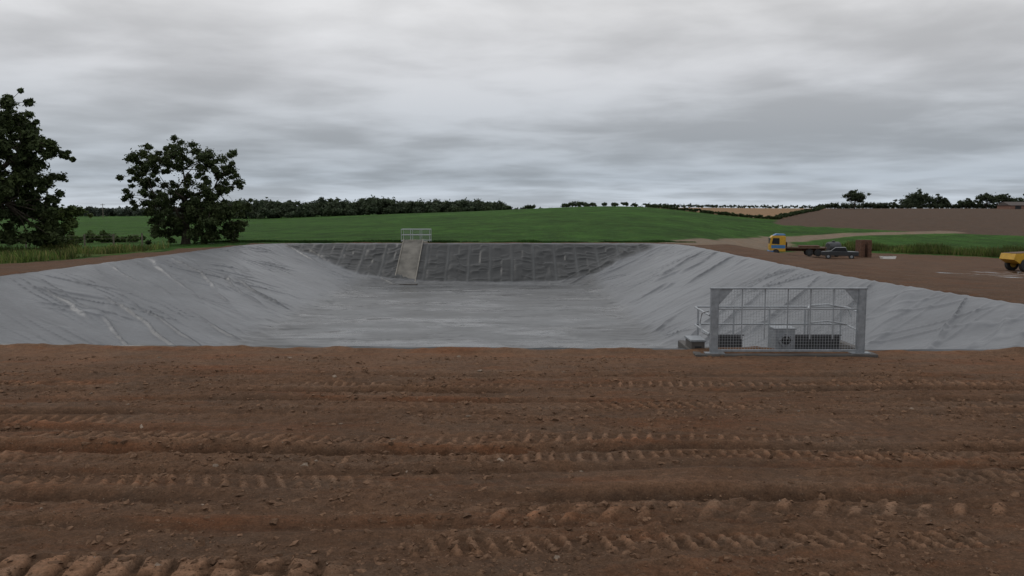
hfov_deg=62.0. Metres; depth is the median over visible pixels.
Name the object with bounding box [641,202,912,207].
field hedge
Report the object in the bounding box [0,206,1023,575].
ground
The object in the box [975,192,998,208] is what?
hedgerow tree
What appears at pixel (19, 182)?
oak tree
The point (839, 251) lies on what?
pickup car
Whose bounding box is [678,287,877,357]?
intake guard fence
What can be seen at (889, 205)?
skyline scrub
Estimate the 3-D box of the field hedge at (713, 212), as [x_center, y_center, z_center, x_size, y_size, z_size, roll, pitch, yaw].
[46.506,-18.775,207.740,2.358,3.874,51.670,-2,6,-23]
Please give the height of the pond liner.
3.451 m
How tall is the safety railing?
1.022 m
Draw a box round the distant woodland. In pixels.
[227,195,508,218]
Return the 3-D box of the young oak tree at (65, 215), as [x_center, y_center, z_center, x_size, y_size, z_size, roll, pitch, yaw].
[-30.616,-3.950,57.822,3.877,3.668,2.970,0,5,0]
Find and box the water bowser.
[825,241,841,256]
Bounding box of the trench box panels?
[855,240,871,257]
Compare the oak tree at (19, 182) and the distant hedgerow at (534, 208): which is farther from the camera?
the distant hedgerow at (534, 208)
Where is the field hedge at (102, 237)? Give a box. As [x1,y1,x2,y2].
[0,230,146,243]
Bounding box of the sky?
[0,0,1023,208]
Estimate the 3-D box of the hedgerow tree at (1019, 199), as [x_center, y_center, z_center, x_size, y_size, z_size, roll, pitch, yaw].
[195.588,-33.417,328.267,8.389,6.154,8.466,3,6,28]
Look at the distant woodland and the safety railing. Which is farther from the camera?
the distant woodland
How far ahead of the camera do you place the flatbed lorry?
96.33 m
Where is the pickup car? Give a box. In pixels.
[821,247,858,258]
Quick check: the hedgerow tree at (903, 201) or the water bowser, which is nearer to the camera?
the water bowser
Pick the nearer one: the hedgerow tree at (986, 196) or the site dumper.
the site dumper
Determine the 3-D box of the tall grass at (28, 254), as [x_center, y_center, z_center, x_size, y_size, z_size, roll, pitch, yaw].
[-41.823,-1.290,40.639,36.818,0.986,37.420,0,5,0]
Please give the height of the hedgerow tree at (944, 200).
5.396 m
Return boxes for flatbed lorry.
[767,234,826,255]
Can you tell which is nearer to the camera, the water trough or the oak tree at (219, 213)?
the oak tree at (219, 213)
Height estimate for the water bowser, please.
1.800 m
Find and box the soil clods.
[0,355,1023,575]
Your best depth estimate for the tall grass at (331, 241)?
69.50 m
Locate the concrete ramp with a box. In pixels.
[395,239,427,284]
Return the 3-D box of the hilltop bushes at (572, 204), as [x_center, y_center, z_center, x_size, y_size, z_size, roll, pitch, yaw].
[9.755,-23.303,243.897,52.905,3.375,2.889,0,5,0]
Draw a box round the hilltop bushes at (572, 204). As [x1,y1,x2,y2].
[455,201,637,211]
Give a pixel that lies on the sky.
(516, 103)
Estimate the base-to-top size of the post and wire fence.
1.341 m
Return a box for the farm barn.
[997,202,1023,208]
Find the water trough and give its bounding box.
[879,256,895,258]
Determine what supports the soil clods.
on the ground at (910, 486)
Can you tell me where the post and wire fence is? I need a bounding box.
[15,233,142,247]
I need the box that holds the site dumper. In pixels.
[999,251,1023,271]
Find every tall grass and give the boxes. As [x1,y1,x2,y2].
[0,239,168,263]
[193,239,696,243]
[821,239,1023,256]
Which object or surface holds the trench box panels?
on the ground at (910, 486)
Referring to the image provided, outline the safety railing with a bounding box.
[401,229,430,241]
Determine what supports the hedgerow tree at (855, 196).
on the ground at (910, 486)
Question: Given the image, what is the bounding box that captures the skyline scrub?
[817,201,1000,208]
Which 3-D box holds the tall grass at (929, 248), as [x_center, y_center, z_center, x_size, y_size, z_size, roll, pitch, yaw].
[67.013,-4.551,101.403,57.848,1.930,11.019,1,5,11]
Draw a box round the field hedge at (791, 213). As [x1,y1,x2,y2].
[771,206,824,218]
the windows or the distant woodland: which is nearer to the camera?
the windows
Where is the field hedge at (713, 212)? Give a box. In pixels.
[646,204,774,218]
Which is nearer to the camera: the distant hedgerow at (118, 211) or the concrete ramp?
the concrete ramp
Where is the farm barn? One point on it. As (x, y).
(1011, 205)
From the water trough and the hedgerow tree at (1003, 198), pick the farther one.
the hedgerow tree at (1003, 198)
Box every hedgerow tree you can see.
[841,189,870,208]
[893,198,921,204]
[903,188,942,203]
[929,197,949,203]
[955,198,975,208]
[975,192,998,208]
[993,192,1015,202]
[1010,194,1023,201]
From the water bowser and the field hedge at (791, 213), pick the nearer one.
the water bowser
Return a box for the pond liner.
[0,243,1023,350]
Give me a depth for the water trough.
91.80 m
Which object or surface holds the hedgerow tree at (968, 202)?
on the ground at (910, 486)
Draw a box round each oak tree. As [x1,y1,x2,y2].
[0,87,76,246]
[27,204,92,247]
[115,134,253,244]
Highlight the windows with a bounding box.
[768,238,779,243]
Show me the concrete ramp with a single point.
(409, 259)
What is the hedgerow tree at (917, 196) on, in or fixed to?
on the ground at (910, 486)
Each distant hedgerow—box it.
[6,206,208,216]
[370,206,642,213]
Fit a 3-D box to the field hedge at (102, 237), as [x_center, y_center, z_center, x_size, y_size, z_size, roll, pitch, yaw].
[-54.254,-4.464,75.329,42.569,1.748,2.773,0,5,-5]

